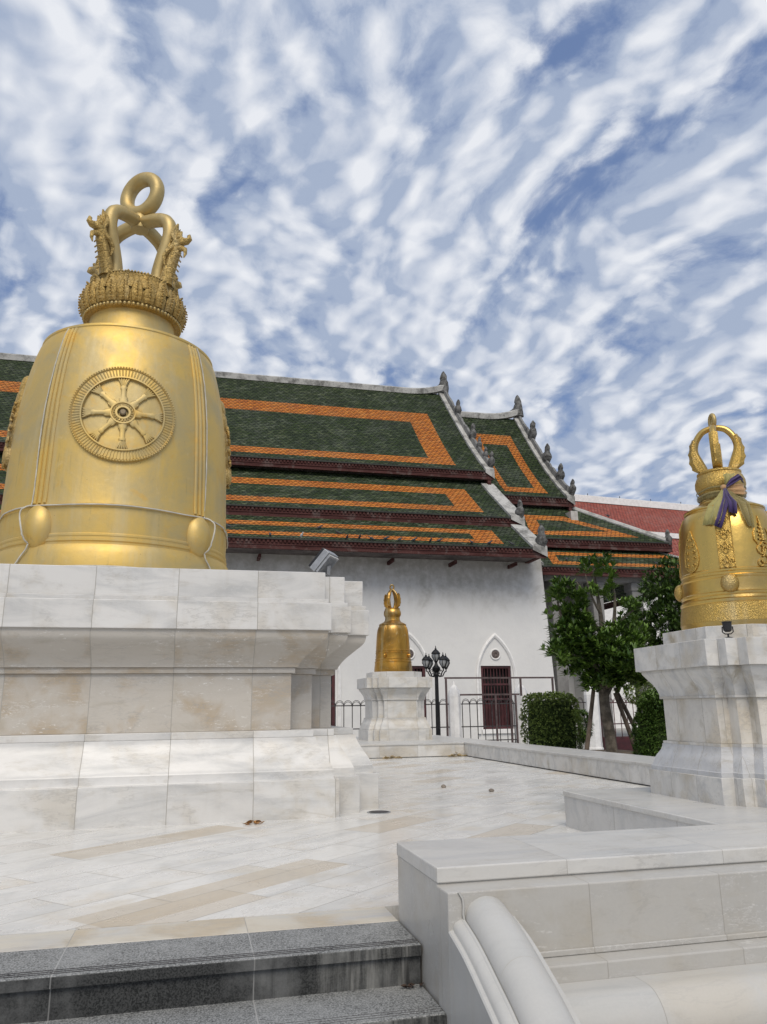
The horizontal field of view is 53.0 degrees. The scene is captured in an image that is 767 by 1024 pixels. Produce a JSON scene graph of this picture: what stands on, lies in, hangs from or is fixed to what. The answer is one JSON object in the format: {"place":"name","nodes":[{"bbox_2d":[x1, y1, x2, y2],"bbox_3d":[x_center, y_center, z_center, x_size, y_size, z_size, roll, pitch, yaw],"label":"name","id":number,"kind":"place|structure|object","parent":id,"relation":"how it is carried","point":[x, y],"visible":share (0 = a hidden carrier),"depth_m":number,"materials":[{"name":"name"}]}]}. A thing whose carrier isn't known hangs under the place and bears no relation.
{"place":"outdoors","nodes":[
{"label":"outdoors","id":0,"kind":"place"},
{"bbox_2d":[0,756,649,934],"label":"terrace floor","id":1,"kind":"structure","parent":0,"point":[62,880],"depth_m":5.56,"materials":[{"name":"stone"}]},
{"bbox_2d":[0,564,378,832],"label":"marble pedestal","id":2,"kind":"object","parent":1,"relation":"on","point":[135,696],"visible":0.98,"depth_m":7.45,"materials":[{"name":"white stone"}]},
{"bbox_2d":[0,172,231,569],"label":"temple bell","id":3,"kind":"object","parent":2,"relation":"on","point":[124,422],"visible":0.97,"depth_m":9.67,"materials":[{"name":"gold metal"}]},
{"bbox_2d":[14,505,30,563],"bbox_3d":[-4.284,0.403,9.042,0.310,1.017,0.146,-14,-19,41],"label":"electric cable","id":4,"kind":"object","parent":3,"relation":"hanging from","point":[22,553],"visible":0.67,"depth_m":8.97,"materials":[{"name":"grey plastic"}]},
{"bbox_2d":[31,328,68,504],"bbox_3d":[-4.167,-1.231,9.615,0.032,2.478,0.323,-7,-16,24],"label":"electric cable","id":5,"kind":"object","parent":3,"relation":"hanging from","point":[43,420],"visible":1,"depth_m":9.50,"materials":[{"name":"grey plastic"}]},
{"bbox_2d":[71,565,129,566],"bbox_3d":[-3.334,0.768,9.268,2.791,0.101,0.908,3,-15,-13],"label":"electric cable","id":6,"kind":"object","parent":3,"relation":"attached to","point":[101,565],"visible":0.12,"depth_m":8.86,"materials":[{"name":"grey plastic"}]},
{"bbox_2d":[0,503,227,548],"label":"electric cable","id":7,"kind":"object","parent":3,"relation":"attached to","point":[118,505],"visible":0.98,"depth_m":9.23,"materials":[{"name":"grey plastic"}]},
{"bbox_2d":[196,348,207,517],"bbox_3d":[-2.427,-1.085,10.283,0.323,2.479,0.056,-10,-17,31],"label":"electric cable","id":8,"kind":"object","parent":3,"relation":"hanging from","point":[206,425],"visible":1,"depth_m":10.27,"materials":[{"name":"grey plastic"}]},
{"bbox_2d":[204,518,215,568],"bbox_3d":[-2.204,0.577,9.834,0.146,1.017,0.310,-2,-14,4],"label":"electric cable","id":9,"kind":"object","parent":3,"relation":"hanging from","point":[211,542],"visible":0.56,"depth_m":9.74,"materials":[{"name":"grey plastic"}]},
{"bbox_2d":[308,548,338,576],"bbox_3d":[-0.655,0.560,8.354,0.271,0.299,0.270,-5,-15,18],"label":"floodlight","id":10,"kind":"object","parent":2,"relation":"on","point":[324,560],"visible":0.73,"depth_m":8.25,"materials":[{"name":"white metal"}]},
{"bbox_2d":[243,820,263,824],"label":"dry leaves","id":11,"kind":"object","parent":1,"relation":"on","point":[252,821],"visible":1,"depth_m":6.96,"materials":[{"name":"brown plant"}]},
{"bbox_2d":[367,810,390,813],"bbox_3d":[-0.046,2.979,7.644,0.240,0.007,0.240,3,-15,-13],"label":"floor drain","id":12,"kind":"object","parent":1,"relation":"on","point":[378,812],"visible":1,"depth_m":7.61,"materials":[{"name":"grey metal"}]},
{"bbox_2d":[382,755,401,758],"bbox_3d":[0.180,5.043,15.827,0.437,0.073,0.285,3,-15,-13],"label":"straw tuft","id":13,"kind":"object","parent":1,"relation":"on","point":[385,757],"visible":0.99,"depth_m":15.79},
{"bbox_2d":[448,752,466,756],"bbox_3d":[1.540,5.083,16.132,0.458,0.113,0.349,14,-20,-44],"label":"straw tuft","id":14,"kind":"object","parent":1,"relation":"on","point":[458,754],"visible":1,"depth_m":16.09,"materials":[{"name":"beige plant"}]},
{"bbox_2d":[0,0,766,510],"label":"sky","id":15,"kind":"structure","parent":0,"point":[559,206],"materials":[{"name":"blue"}]},
{"bbox_2d":[397,822,766,1023],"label":"marble parapet","id":16,"kind":"structure","parent":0,"point":[665,925],"depth_m":3.18,"materials":[{"name":"white stone"}]},
{"bbox_2d":[576,728,632,748],"bbox_3d":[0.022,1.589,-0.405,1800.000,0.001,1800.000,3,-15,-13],"label":"ground","id":17,"kind":"structure","parent":0,"point":[619,732],"depth_m":45.98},
{"bbox_2d":[0,907,446,1023],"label":"granite steps","id":18,"kind":"structure","parent":17,"relation":"on","point":[355,966],"depth_m":3.20,"materials":[{"name":"stone"}]},
{"bbox_2d":[401,983,422,987],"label":"dry leaves","id":19,"kind":"object","parent":18,"relation":"on","point":[406,986],"visible":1,"depth_m":3.29,"materials":[{"name":"brown plant"}]},
{"bbox_2d":[0,353,679,742],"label":"temple hall","id":20,"kind":"structure","parent":17,"relation":"on","point":[378,463],"depth_m":36.05,"materials":[{"name":"green tile"}]},
{"bbox_2d":[331,666,340,726],"bbox_3d":[-2.701,7.053,31.651,1.860,4.250,0.480,3,-15,-13],"label":"window","id":21,"kind":"structure","parent":20,"relation":"in","point":[338,670],"depth_m":31.57,"materials":[{"name":"white paint"}]},
{"bbox_2d":[408,632,432,728],"bbox_3d":[1.081,7.230,32.546,1.860,4.250,0.480,3,-15,-13],"label":"window","id":22,"kind":"structure","parent":20,"relation":"in","point":[414,668],"depth_m":32.70,"materials":[{"name":"white paint"}]},
{"bbox_2d":[476,633,516,733],"bbox_3d":[4.862,7.407,33.442,1.860,4.250,0.480,3,-15,-13],"label":"window","id":23,"kind":"structure","parent":20,"relation":"in","point":[489,686],"depth_m":33.35,"materials":[{"name":"white paint"}]},
{"bbox_2d":[331,700,364,729],"bbox_3d":[-1.174,7.040,25.511,2.160,1.559,0.036,3,-15,-13],"label":"fence panel","id":24,"kind":"object","parent":17,"relation":"on","point":[343,705],"visible":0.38,"depth_m":25.61,"materials":[{"name":"grey metal"}]},
{"bbox_2d":[356,735,493,758],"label":"marble platform","id":25,"kind":"structure","parent":17,"relation":"on","point":[439,746],"depth_m":16.17,"materials":[{"name":"white stone"}]},
{"bbox_2d":[357,671,431,740],"bbox_3d":[0.259,4.666,18.535,1.598,1.566,1.598,3,-15,-13],"label":"marble pedestal","id":26,"kind":"object","parent":25,"relation":"on","point":[394,705],"visible":0.98,"depth_m":17.93,"materials":[{"name":"white stone"}]},
{"bbox_2d":[374,584,411,671],"bbox_3d":[0.225,2.855,18.994,0.930,2.165,0.930,3,-15,-16],"label":"temple bell","id":27,"kind":"object","parent":26,"relation":"on","point":[393,652],"visible":0.99,"depth_m":18.59,"materials":[{"name":"gold metal"}]},
{"bbox_2d":[422,646,449,734],"bbox_3d":[1.630,5.820,23.337,0.790,3.495,0.790,-4,-15,13],"label":"street lamp","id":28,"kind":"object","parent":17,"relation":"on","point":[427,661],"visible":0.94,"depth_m":23.41,"materials":[{"name":"black metal"}]},
{"bbox_2d":[448,681,461,737],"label":"fence pillar","id":29,"kind":"structure","parent":17,"relation":"on","point":[454,710],"depth_m":26.30,"materials":[{"name":"white paint"}]},
{"bbox_2d":[424,699,449,734],"bbox_3d":[1.241,7.148,26.084,2.130,1.569,0.036,3,-15,-13],"label":"fence panel","id":30,"kind":"object","parent":29,"relation":"attached to","point":[431,704],"visible":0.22,"depth_m":26.29,"materials":[{"name":"grey metal"}]},
{"bbox_2d":[461,698,516,742],"bbox_3d":[3.647,7.261,26.654,2.060,1.569,0.036,3,-15,-13],"label":"fence panel","id":31,"kind":"object","parent":29,"relation":"attached to","point":[492,726],"visible":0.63,"depth_m":26.68,"materials":[{"name":"grey metal"}]},
{"bbox_2d":[444,677,554,742],"bbox_3d":[4.042,6.984,26.293,4.021,2.638,0.060,3,-15,-13],"label":"steel frame","id":32,"kind":"object","parent":17,"relation":"on","point":[495,697],"visible":0.66,"depth_m":26.34,"materials":[{"name":"grey metal"}]},
{"bbox_2d":[513,684,528,743],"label":"fence pillar","id":33,"kind":"structure","parent":17,"relation":"on","point":[524,692],"depth_m":26.87,"materials":[{"name":"white paint"}]},
{"bbox_2d":[532,697,585,742],"bbox_3d":[6.165,7.378,27.250,2.260,1.569,0.036,3,-15,-13],"label":"fence panel","id":34,"kind":"object","parent":33,"relation":"attached to","point":[583,708],"visible":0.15,"depth_m":27.59,"materials":[{"name":"grey metal"}]},
{"bbox_2d":[464,741,654,785],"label":"marble kerb","id":35,"kind":"structure","parent":17,"relation":"on","point":[628,768],"depth_m":11.94,"materials":[{"name":"white stone"}]},
{"bbox_2d":[574,708,594,747],"bbox_3d":[5.222,6.017,20.456,0.860,1.595,0.779,3,-15,-13],"label":"potted shrub","id":36,"kind":"object","parent":17,"relation":"on","point":[583,712],"visible":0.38,"depth_m":20.39,"materials":[{"name":"green plant"}]},
{"bbox_2d":[584,686,603,749],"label":"fence pillar","id":37,"kind":"structure","parent":17,"relation":"on","point":[596,741],"depth_m":27.35,"materials":[{"name":"white paint"}]},
{"bbox_2d":[593,749,632,753],"bbox_3d":[5.895,5.148,15.276,6.040,0.001,15.500,3,-15,-13],"label":"planting bed","id":38,"kind":"object","parent":17,"relation":"on","point":[625,751],"depth_m":22.08,"materials":[{"name":"soil"}]},
{"bbox_2d":[519,691,583,749],"bbox_3d":[3.867,4.975,17.733,1.341,1.694,1.277,3,-15,-13],"label":"clipped hedge","id":39,"kind":"object","parent":38,"relation":"on","point":[552,720],"visible":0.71,"depth_m":17.39,"materials":[{"name":"green plant"}]},
{"bbox_2d":[584,690,594,749],"bbox_3d":[4.203,4.451,15.763,0.494,1.662,0.098,5,-16,-23],"label":"wooden prop","id":40,"kind":"object","parent":38,"relation":"on","point":[589,727],"visible":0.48,"depth_m":15.79,"materials":[{"name":"brown wood"}]},
{"bbox_2d":[539,551,654,752],"bbox_3d":[4.497,2.967,15.879,3.092,4.591,1.966,3,-15,-13],"label":"propped tree","id":41,"kind":"object","parent":38,"relation":"on","point":[578,646],"visible":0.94,"depth_m":15.77,"materials":[{"name":"green plant"}]},
{"bbox_2d":[614,687,634,727],"bbox_3d":[5.268,4.535,16.151,0.844,1.678,0.099,4,-15,-17],"label":"wooden prop","id":42,"kind":"object","parent":38,"relation":"on","point":[627,713],"visible":0.33,"depth_m":16.17,"materials":[{"name":"brown wood"}]},
{"bbox_2d":[613,693,637,752],"bbox_3d":[5.041,4.503,15.814,0.497,1.563,0.096,-5,-15,15],"label":"wooden prop","id":43,"kind":"object","parent":38,"relation":"on","point":[624,718],"visible":0.5,"depth_m":15.87,"materials":[{"name":"brown wood"}]},
{"bbox_2d":[622,683,653,712],"bbox_3d":[6.231,4.963,18.318,0.931,1.874,0.915,3,-15,-13],"label":"topiary ball","id":44,"kind":"object","parent":38,"relation":"on","point":[633,698],"visible":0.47,"depth_m":18.41,"materials":[{"name":"green plant"}]},
{"bbox_2d":[630,687,666,756],"bbox_3d":[5.058,4.046,14.018,1.139,1.756,1.012,3,-15,-13],"label":"conical shrub","id":45,"kind":"object","parent":38,"relation":"on","point":[649,733],"visible":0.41,"depth_m":13.84,"materials":[{"name":"green plant"}]},
{"bbox_2d":[600,697,633,750],"bbox_3d":[9.088,7.694,27.875,2.760,1.910,0.100,3,-15,-13],"label":"fence panel","id":46,"kind":"object","parent":17,"relation":"on","point":[623,742],"visible":0.21,"depth_m":27.57,"materials":[{"name":"red paint"}]},
{"bbox_2d":[619,553,681,646],"bbox_3d":[8.169,3.775,21.106,3.570,5.515,2.020,3,-15,-13],"label":"bushy tree","id":47,"kind":"object","parent":17,"relation":"on","point":[664,588],"visible":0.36,"depth_m":21.14,"materials":[{"name":"green plant"}]},
{"bbox_2d":[563,787,766,831],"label":"marble platform","id":48,"kind":"structure","parent":17,"relation":"on","point":[613,809],"depth_m":5.73,"materials":[{"name":"white stone"}]},
{"bbox_2d":[634,624,766,807],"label":"marble pedestal","id":49,"kind":"object","parent":48,"relation":"on","point":[709,683],"visible":1,"depth_m":5.83,"materials":[{"name":"white stone"}]},
{"bbox_2d":[674,413,766,629],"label":"temple bell","id":50,"kind":"object","parent":49,"relation":"on","point":[723,573],"visible":0.91,"depth_m":6.30,"materials":[{"name":"gold metal"}]},
{"bbox_2d":[696,473,754,527],"bbox_3d":[2.921,-0.044,6.600,0.408,0.510,0.605,-6,-15,19],"label":"tied ribbon","id":51,"kind":"object","parent":50,"relation":"attached to","point":[728,493],"visible":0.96,"depth_m":6.41,"materials":[{"name":"fabric"}]},
{"bbox_2d":[721,621,733,637],"bbox_3d":[2.599,0.892,5.813,0.073,0.128,0.073,11,-18,-39],"label":"spotlight","id":52,"kind":"object","parent":49,"relation":"on","point":[727,626],"visible":0.98,"depth_m":5.80,"materials":[{"name":"black plastic"}]},
{"bbox_2d":[574,493,765,727],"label":"red roof hall","id":53,"kind":"structure","parent":17,"relation":"on","point":[658,518],"depth_m":67.44,"materials":[{"name":"tile"}]}
]}

